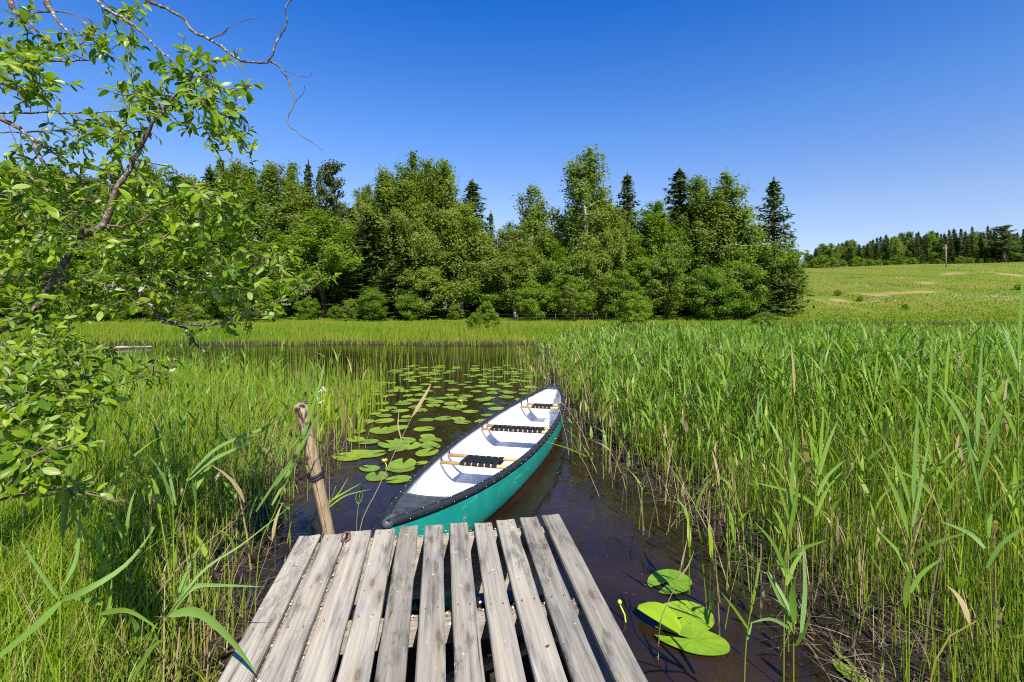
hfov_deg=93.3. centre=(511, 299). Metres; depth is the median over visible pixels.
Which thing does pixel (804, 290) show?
broadleaf tree
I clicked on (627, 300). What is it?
bush
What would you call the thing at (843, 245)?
birch tree
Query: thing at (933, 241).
broadleaf tree
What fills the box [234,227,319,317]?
broadleaf tree
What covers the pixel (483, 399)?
lily pad
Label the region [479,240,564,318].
birch tree
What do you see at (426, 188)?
birch tree
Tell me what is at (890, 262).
bush
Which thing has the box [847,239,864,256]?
broadleaf tree
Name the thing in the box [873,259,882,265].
bush
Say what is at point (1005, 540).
reed
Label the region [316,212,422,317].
spruce tree
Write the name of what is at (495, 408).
lily pad
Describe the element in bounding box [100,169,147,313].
spruce tree
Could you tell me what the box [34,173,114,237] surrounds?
birch tree
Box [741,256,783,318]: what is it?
spruce tree
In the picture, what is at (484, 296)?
broadleaf tree
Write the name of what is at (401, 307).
bush
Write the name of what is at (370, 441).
lily pad
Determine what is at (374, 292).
bush
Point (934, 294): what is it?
wildflowers
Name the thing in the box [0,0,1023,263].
sky
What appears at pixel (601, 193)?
birch tree
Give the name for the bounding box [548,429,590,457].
reed
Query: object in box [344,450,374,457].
lily pad
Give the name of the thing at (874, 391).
reed
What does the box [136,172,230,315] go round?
birch tree
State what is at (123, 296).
bush
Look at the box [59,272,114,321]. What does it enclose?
bush
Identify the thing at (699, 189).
birch tree
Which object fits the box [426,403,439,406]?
lily pad
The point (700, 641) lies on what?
lily pad
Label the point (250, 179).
birch tree
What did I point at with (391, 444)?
lily pad
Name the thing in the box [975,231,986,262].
spruce tree
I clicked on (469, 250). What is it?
birch tree
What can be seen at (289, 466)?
reed
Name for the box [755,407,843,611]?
reed
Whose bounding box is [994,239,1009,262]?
spruce tree
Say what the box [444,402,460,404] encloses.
lily pad
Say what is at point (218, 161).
spruce tree
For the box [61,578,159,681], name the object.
reed
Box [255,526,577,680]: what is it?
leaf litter
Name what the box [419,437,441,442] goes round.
lily pad
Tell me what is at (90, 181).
tree
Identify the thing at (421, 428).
lily pad
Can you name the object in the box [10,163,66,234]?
birch tree
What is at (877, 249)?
spruce tree
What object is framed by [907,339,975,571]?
reed
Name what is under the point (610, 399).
reed
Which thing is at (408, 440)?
lily pad
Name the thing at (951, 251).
spruce tree
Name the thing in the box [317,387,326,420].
marsh flower
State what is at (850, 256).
spruce tree
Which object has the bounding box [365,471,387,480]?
lily pad
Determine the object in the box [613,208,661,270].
birch tree
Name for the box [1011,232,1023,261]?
spruce tree
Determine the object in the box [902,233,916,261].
spruce tree
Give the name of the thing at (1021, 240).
spruce tree
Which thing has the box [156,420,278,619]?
reed
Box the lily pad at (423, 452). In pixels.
[415,448,438,455]
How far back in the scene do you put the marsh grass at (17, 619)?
3.09 m
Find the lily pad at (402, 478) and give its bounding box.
[386,475,410,482]
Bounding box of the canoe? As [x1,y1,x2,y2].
[381,383,564,536]
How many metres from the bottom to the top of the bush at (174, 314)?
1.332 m
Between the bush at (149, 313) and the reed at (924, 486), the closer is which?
the reed at (924, 486)
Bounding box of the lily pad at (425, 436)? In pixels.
[420,434,434,438]
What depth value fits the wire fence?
35.57 m
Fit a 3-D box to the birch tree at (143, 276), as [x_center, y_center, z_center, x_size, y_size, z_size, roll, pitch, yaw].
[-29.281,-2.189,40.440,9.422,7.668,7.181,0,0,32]
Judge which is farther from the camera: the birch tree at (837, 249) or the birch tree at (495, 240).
the birch tree at (837, 249)
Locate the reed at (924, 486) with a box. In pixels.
[886,333,970,599]
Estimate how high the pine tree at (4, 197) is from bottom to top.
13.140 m
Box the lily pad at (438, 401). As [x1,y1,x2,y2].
[426,400,443,402]
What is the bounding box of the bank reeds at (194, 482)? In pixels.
[0,330,341,677]
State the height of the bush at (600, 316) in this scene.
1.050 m
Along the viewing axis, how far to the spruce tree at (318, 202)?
49.84 m
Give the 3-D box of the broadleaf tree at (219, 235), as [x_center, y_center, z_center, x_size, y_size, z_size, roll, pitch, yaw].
[-23.000,-2.276,39.037,7.859,7.949,7.542,0,0,-40]
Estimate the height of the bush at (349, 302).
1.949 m
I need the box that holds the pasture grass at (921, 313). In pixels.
[727,261,1023,323]
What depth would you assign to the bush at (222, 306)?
34.81 m
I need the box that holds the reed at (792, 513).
[754,435,826,681]
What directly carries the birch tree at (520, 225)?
on the ground at (872, 648)
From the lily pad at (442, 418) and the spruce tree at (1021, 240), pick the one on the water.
the lily pad at (442, 418)
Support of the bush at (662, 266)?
on the ground at (872, 648)
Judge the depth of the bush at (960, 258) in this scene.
117.84 m
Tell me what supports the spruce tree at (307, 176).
on the ground at (872, 648)
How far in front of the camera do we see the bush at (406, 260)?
39.10 m
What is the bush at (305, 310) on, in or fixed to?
on the ground at (872, 648)
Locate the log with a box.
[102,346,152,348]
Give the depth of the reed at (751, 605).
2.00 m
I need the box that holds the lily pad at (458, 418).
[452,417,464,420]
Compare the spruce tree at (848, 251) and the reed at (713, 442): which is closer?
the reed at (713, 442)
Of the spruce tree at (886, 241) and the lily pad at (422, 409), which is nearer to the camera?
the lily pad at (422, 409)
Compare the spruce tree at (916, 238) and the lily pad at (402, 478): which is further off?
the spruce tree at (916, 238)
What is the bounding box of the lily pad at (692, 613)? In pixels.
[664,600,714,629]
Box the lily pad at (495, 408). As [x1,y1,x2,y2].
[488,407,503,409]
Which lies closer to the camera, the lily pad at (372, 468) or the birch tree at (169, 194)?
the lily pad at (372, 468)
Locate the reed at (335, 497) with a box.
[320,478,369,542]
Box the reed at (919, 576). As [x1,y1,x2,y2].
[877,398,968,681]
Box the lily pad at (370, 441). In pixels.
[360,439,378,443]
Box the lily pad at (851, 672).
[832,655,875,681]
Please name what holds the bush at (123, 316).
on the ground at (872, 648)
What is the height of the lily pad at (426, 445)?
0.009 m
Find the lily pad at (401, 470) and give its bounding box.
[385,463,414,471]
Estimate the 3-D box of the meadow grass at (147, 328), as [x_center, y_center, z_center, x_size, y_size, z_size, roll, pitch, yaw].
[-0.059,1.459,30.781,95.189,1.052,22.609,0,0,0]
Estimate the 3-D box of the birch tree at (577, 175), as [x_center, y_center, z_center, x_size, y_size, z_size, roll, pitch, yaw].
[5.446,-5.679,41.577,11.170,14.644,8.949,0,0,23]
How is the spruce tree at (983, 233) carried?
on the ground at (872, 648)
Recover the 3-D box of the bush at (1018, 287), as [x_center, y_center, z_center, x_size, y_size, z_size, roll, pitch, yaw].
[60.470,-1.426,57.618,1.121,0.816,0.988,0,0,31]
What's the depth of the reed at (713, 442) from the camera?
4.61 m
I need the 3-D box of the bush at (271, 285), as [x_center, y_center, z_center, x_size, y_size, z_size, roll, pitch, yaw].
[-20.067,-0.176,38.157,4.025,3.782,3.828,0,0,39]
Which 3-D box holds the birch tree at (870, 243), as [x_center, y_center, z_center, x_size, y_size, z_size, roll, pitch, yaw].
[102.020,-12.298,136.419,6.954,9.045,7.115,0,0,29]
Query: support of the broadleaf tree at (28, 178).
on the ground at (872, 648)
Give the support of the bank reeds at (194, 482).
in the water
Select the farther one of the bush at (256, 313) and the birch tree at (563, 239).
the birch tree at (563, 239)
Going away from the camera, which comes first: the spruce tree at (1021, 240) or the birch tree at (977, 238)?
the spruce tree at (1021, 240)
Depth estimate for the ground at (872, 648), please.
4.44 m
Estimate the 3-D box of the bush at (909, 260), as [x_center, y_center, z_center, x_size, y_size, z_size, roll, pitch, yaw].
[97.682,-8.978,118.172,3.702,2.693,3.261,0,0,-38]
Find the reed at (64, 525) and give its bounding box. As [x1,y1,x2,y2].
[58,433,80,681]
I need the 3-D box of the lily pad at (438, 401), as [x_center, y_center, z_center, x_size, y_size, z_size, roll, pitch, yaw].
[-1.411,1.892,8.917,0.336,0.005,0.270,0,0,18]
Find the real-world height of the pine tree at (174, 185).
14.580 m
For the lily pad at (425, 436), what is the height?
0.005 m
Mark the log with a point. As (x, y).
(118, 347)
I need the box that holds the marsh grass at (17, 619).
[0,346,337,681]
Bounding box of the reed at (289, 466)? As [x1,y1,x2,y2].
[255,361,324,613]
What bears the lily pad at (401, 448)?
on the water
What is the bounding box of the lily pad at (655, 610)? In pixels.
[637,602,681,633]
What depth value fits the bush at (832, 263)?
117.63 m
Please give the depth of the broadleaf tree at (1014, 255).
119.96 m
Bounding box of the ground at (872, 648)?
[0,262,1023,681]
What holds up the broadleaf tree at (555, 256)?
on the ground at (872, 648)
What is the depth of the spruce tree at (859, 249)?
120.83 m
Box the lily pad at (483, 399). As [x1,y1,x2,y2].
[474,398,490,400]
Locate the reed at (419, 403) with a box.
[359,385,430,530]
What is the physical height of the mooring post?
1.829 m
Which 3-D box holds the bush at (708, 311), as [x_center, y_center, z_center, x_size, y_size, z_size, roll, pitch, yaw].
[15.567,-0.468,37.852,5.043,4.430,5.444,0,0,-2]
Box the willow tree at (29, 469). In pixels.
[0,0,341,516]
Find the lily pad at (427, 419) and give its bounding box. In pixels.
[418,418,434,420]
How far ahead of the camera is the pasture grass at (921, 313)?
48.02 m
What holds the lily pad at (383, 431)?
on the water
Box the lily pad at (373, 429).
[369,427,387,432]
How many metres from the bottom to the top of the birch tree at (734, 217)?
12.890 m
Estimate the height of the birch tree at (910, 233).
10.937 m
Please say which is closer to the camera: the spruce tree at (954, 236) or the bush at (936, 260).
the bush at (936, 260)
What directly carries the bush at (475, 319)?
on the ground at (872, 648)
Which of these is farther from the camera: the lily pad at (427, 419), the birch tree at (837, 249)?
the birch tree at (837, 249)
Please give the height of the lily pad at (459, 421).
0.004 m
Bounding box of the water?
[3,324,1015,681]
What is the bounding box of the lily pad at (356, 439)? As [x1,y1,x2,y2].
[347,436,364,441]
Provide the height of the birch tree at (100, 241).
7.454 m
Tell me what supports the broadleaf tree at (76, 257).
on the ground at (872, 648)
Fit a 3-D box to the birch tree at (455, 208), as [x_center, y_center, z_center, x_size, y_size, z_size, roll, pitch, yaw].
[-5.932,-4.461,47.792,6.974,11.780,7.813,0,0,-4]
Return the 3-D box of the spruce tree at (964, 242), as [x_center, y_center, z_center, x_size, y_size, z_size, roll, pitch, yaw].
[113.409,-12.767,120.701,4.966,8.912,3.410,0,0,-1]
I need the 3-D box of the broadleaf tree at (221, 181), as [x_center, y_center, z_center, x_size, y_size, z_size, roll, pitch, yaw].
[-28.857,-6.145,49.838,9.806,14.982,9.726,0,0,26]
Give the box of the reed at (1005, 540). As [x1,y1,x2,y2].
[935,341,1023,681]
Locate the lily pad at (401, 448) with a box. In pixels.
[388,445,407,451]
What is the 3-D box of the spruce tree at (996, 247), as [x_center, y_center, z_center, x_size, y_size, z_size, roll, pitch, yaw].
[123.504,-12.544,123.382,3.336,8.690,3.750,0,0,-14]
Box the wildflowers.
[817,264,1018,301]
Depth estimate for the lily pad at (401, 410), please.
8.19 m
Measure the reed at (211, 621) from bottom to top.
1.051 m
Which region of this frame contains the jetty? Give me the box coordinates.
[218,514,647,681]
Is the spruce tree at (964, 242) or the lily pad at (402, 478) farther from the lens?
the spruce tree at (964, 242)
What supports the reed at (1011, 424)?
on the ground at (872, 648)
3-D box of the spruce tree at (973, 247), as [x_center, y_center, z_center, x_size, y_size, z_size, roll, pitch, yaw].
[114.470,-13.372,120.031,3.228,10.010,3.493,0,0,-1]
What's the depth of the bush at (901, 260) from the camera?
117.42 m
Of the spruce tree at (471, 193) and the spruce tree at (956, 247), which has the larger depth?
the spruce tree at (956, 247)
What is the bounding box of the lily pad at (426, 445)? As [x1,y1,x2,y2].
[420,442,440,448]
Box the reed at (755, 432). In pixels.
[732,394,780,502]
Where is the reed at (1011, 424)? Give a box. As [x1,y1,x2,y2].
[988,273,1023,615]
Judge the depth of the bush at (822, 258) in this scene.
117.51 m
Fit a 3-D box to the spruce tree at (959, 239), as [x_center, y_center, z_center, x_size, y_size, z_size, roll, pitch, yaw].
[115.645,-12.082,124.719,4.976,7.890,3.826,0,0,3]
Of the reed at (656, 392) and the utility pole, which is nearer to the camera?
the reed at (656, 392)
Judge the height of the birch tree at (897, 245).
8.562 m
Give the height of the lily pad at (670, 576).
0.007 m
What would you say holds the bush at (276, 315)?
on the ground at (872, 648)
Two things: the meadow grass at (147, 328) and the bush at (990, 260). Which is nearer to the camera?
the meadow grass at (147, 328)
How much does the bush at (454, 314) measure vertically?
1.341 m
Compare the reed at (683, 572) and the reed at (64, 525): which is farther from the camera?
the reed at (683, 572)
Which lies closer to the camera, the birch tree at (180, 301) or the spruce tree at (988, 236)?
the birch tree at (180, 301)
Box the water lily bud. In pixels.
[617,599,625,621]
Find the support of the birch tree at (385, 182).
on the ground at (872, 648)
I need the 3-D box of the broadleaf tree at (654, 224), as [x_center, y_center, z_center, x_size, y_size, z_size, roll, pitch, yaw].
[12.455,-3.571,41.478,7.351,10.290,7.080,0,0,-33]
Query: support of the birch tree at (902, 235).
on the ground at (872, 648)
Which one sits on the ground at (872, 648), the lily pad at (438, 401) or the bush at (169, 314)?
the bush at (169, 314)
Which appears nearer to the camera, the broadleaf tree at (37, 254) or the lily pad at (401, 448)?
the lily pad at (401, 448)
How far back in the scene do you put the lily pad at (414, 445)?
6.24 m
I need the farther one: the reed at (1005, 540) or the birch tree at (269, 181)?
the birch tree at (269, 181)
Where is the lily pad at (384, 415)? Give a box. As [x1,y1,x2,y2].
[376,414,391,416]
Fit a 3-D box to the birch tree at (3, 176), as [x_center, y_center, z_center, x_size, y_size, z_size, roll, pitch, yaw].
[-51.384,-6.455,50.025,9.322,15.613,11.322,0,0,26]
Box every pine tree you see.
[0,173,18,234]
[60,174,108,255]
[160,169,189,307]
[306,159,348,313]
[985,224,1023,262]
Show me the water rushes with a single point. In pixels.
(371, 384)
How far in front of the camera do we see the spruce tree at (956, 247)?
122.88 m
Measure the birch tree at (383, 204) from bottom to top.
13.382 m
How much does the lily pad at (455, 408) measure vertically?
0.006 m
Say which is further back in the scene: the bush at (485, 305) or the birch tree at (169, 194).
the birch tree at (169, 194)
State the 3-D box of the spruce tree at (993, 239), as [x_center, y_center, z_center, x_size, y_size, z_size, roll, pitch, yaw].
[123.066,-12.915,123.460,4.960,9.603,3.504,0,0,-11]
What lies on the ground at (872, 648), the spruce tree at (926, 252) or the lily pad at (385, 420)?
the spruce tree at (926, 252)
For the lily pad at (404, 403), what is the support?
on the water
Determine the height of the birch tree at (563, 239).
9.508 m
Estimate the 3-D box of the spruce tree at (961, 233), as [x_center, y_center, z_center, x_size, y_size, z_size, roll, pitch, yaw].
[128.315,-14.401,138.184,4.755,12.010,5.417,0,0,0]
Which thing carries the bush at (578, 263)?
on the ground at (872, 648)
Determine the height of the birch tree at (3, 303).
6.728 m
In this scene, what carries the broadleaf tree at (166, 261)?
on the ground at (872, 648)
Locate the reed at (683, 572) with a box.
[658,541,693,658]
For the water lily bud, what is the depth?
2.86 m
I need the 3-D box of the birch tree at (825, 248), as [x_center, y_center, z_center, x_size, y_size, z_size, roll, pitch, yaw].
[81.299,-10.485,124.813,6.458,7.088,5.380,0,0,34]
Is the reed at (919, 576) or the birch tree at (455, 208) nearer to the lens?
the reed at (919, 576)
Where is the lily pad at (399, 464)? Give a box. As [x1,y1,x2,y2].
[389,458,415,469]
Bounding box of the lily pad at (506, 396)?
[498,395,513,397]
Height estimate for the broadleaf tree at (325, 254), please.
9.355 m
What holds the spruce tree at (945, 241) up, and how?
on the ground at (872, 648)
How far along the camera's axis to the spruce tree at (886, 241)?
124.34 m
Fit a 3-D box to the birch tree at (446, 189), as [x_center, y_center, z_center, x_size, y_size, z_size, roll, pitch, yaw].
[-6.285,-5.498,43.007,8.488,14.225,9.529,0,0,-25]
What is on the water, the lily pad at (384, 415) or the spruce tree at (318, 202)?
the lily pad at (384, 415)
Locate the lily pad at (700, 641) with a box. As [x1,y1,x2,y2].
[655,624,729,655]
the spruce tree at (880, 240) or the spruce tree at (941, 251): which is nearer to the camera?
the spruce tree at (941, 251)
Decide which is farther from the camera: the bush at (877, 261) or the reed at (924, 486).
the bush at (877, 261)
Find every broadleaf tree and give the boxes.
[0,223,26,317]
[0,239,63,302]
[1,162,45,233]
[31,235,115,302]
[84,161,178,314]
[91,223,156,318]
[120,214,207,316]
[172,225,278,318]
[204,164,231,200]
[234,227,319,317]
[263,208,376,317]
[455,254,538,311]
[511,235,595,317]
[592,236,673,310]
[626,199,705,316]
[700,222,807,315]
[776,248,812,312]
[819,250,836,267]
[827,243,835,252]
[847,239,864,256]
[922,230,946,263]
[994,234,1021,259]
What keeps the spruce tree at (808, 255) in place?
on the ground at (872, 648)
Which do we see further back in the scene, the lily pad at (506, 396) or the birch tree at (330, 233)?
the birch tree at (330, 233)
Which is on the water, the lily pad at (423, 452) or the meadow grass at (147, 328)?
the lily pad at (423, 452)
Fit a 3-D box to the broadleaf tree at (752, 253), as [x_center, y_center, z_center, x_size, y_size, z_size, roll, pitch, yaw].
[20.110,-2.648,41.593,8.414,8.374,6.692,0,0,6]
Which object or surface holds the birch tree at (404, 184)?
on the ground at (872, 648)
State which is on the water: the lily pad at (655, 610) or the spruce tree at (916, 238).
the lily pad at (655, 610)
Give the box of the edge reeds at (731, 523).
[11,333,972,681]
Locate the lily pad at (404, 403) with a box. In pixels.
[395,402,411,404]
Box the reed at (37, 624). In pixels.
[0,511,155,681]
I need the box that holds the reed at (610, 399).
[594,355,635,445]
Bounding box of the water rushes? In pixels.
[40,336,552,437]
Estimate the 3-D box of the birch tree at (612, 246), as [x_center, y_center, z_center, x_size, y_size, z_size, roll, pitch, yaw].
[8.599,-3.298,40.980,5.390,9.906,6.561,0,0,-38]
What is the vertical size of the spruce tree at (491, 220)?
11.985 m
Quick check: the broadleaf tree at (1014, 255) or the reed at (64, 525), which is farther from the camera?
the broadleaf tree at (1014, 255)
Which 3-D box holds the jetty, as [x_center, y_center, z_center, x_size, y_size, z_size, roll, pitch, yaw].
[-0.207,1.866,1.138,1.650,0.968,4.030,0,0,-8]
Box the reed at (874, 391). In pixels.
[843,351,899,463]
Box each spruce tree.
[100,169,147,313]
[179,164,241,313]
[214,156,224,186]
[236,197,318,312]
[287,158,326,310]
[307,166,328,310]
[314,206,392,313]
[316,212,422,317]
[438,179,506,313]
[485,211,497,246]
[499,225,558,311]
[541,204,611,311]
[606,173,645,314]
[644,168,713,314]
[741,176,816,314]
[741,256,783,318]
[803,253,809,267]
[826,249,833,267]
[840,248,853,265]
[845,247,853,266]
[855,245,869,263]
[863,244,876,265]
[872,238,883,263]
[878,236,882,248]
[880,235,889,263]
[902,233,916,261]
[907,240,920,263]
[912,233,924,263]
[920,234,933,263]
[933,234,950,263]
[942,236,949,263]
[944,238,956,263]
[947,233,957,255]
[948,228,957,248]
[953,236,960,263]
[955,238,964,256]
[956,230,972,263]
[958,229,962,241]
[967,227,980,262]
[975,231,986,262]
[976,231,989,260]
[985,231,998,262]
[986,234,991,260]
[990,236,998,261]
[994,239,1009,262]
[996,241,1014,261]
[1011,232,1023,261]
[1019,229,1023,260]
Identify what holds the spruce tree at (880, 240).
on the ground at (872, 648)
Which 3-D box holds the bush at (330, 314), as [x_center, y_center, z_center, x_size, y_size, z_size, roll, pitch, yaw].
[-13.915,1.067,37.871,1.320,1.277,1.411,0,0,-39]
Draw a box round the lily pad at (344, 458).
[332,452,363,460]
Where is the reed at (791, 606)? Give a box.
[749,541,809,681]
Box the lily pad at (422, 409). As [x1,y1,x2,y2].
[417,408,427,411]
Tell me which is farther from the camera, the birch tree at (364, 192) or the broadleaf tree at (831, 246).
the broadleaf tree at (831, 246)
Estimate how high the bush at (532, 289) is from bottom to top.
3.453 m
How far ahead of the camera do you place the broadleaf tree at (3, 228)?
40.97 m
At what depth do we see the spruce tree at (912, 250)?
120.22 m
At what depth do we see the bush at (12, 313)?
35.21 m
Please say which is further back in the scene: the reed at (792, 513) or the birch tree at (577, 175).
the birch tree at (577, 175)
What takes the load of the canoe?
on the water
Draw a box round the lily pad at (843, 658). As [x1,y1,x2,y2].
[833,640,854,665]
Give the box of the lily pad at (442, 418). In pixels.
[435,416,452,420]
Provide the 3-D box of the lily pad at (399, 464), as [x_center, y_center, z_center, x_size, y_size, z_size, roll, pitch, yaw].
[-1.256,1.888,5.546,0.307,0.005,0.382,0,0,-1]
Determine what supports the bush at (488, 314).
on the ground at (872, 648)
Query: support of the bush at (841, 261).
on the ground at (872, 648)
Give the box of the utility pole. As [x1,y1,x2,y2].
[945,245,946,266]
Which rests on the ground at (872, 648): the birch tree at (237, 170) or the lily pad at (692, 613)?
the birch tree at (237, 170)
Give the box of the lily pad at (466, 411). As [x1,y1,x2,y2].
[462,410,476,412]
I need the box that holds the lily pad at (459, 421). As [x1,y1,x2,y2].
[454,420,470,423]
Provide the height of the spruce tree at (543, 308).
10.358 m
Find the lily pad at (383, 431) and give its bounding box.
[373,428,396,433]
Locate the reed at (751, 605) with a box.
[721,555,761,681]
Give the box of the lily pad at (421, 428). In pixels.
[413,426,433,430]
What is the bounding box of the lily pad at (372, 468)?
[359,465,379,470]
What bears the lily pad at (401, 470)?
on the water
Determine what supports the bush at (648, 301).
on the ground at (872, 648)
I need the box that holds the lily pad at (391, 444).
[378,440,403,447]
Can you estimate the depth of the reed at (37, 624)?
1.58 m
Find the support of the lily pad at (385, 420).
on the water
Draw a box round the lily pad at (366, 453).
[357,450,386,457]
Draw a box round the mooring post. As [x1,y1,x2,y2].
[294,401,334,535]
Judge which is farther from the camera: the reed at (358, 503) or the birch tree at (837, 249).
the birch tree at (837, 249)
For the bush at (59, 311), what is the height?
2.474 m
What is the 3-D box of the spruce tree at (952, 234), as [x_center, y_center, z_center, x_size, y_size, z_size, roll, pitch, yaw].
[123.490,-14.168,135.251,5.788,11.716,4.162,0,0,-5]
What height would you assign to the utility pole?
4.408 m
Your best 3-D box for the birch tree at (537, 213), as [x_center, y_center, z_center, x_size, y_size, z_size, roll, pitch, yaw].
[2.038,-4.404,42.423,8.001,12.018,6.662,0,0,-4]
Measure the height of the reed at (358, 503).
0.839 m
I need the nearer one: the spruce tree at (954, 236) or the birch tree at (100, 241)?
the birch tree at (100, 241)
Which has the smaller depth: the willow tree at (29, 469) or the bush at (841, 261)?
the willow tree at (29, 469)
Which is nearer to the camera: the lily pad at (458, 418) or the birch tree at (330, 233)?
the lily pad at (458, 418)
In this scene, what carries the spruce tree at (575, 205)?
on the ground at (872, 648)
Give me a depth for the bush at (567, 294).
35.99 m
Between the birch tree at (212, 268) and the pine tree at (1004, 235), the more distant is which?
the pine tree at (1004, 235)
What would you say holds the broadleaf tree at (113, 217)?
on the ground at (872, 648)
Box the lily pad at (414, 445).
[404,442,420,449]
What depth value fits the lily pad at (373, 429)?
7.02 m
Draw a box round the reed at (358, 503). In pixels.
[356,493,362,530]
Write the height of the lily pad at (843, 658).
0.003 m
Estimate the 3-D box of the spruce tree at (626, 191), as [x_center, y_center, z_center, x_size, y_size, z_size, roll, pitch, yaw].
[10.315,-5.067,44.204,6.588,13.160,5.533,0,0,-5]
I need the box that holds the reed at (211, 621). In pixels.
[128,506,289,681]
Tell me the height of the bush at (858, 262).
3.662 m
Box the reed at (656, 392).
[635,347,678,453]
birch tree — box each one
[0,160,80,245]
[0,164,23,311]
[0,241,24,316]
[4,240,88,307]
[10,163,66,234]
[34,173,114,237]
[54,229,145,315]
[100,159,180,314]
[112,229,200,307]
[125,172,175,242]
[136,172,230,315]
[168,246,280,318]
[191,159,322,262]
[197,162,277,220]
[201,243,302,316]
[206,155,266,230]
[260,156,317,312]
[304,203,353,311]
[304,205,339,302]
[332,181,379,294]
[338,164,446,316]
[341,177,401,311]
[352,149,460,290]
[382,155,459,313]
[399,157,493,316]
[427,205,523,317]
[431,194,463,310]
[478,221,501,257]
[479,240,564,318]
[493,181,579,315]
[494,220,518,313]
[513,214,533,242]
[536,142,643,316]
[550,218,581,306]
[556,163,614,316]
[583,202,645,317]
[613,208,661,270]
[660,174,741,314]
[679,167,801,315]
[814,245,841,260]
[833,243,845,264]
[841,240,850,249]
[865,240,873,252]
[882,236,908,264]
[894,232,914,258]
[905,231,916,243]
[957,235,981,257]
[962,231,990,260]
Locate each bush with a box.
[9,293,46,316]
[49,297,78,317]
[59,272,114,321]
[80,274,132,319]
[109,298,133,321]
[129,276,172,321]
[148,306,170,319]
[172,304,192,319]
[178,303,200,321]
[192,271,230,318]
[212,278,254,319]
[235,275,282,318]
[244,306,259,317]
[258,300,283,321]
[291,296,321,319]
[299,305,313,319]
[326,305,341,319]
[339,298,362,320]
[347,253,471,319]
[356,284,391,320]
[389,264,448,319]
[394,289,424,320]
[446,304,463,319]
[465,312,482,327]
[476,300,493,318]
[481,309,501,329]
[513,277,554,320]
[544,272,596,318]
[554,249,623,319]
[557,284,585,319]
[591,308,606,319]
[594,267,649,317]
[602,287,655,334]
[630,295,654,318]
[632,251,706,319]
[683,267,744,320]
[705,258,772,319]
[749,311,781,328]
[806,259,818,267]
[811,254,829,267]
[825,256,840,267]
[836,259,849,266]
[848,257,865,266]
[861,259,876,265]
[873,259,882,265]
[883,260,893,264]
[887,255,907,264]
[901,304,909,309]
[905,257,919,264]
[933,258,942,263]
[954,256,965,263]
[964,257,975,262]
[986,257,996,262]
[1012,284,1023,289]
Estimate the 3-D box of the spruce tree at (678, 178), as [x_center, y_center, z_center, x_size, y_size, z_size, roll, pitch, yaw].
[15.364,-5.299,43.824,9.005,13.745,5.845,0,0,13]
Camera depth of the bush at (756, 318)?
22.86 m
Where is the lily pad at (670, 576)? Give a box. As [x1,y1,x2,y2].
[647,569,691,593]
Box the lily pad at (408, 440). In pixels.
[394,437,415,442]
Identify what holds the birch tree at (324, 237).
on the ground at (872, 648)
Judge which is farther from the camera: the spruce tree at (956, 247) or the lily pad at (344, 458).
the spruce tree at (956, 247)
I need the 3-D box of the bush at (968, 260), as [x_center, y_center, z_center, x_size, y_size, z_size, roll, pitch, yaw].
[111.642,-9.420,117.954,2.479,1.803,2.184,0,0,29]
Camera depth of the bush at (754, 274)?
37.88 m
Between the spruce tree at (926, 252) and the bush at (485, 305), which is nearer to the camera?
the bush at (485, 305)
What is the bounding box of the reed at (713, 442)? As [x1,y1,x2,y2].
[688,384,728,487]
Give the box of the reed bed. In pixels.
[534,313,1023,681]
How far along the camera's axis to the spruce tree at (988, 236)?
125.89 m
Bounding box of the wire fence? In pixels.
[498,313,593,321]
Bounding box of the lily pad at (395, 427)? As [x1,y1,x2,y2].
[386,425,407,429]
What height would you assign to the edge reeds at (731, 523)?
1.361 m
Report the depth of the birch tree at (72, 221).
44.11 m
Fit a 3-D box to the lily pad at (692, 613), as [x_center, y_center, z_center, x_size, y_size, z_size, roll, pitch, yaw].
[1.024,1.891,2.877,0.363,0.005,0.291,0,0,-20]
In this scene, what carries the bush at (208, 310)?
on the ground at (872, 648)
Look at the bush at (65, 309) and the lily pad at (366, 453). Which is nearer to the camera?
the lily pad at (366, 453)
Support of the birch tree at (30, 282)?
on the ground at (872, 648)
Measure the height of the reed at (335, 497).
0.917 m
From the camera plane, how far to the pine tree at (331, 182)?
46.34 m
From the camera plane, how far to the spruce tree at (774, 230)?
41.65 m
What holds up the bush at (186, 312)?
on the ground at (872, 648)
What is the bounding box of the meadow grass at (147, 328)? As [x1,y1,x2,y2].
[0,311,1023,345]
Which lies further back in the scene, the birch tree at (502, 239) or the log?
the birch tree at (502, 239)
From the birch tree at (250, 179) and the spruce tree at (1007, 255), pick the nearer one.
the birch tree at (250, 179)
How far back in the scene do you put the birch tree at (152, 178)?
44.72 m
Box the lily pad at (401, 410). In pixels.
[393,409,408,412]
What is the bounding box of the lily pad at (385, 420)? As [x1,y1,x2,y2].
[374,418,394,422]
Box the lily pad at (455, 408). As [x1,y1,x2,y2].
[448,407,461,409]

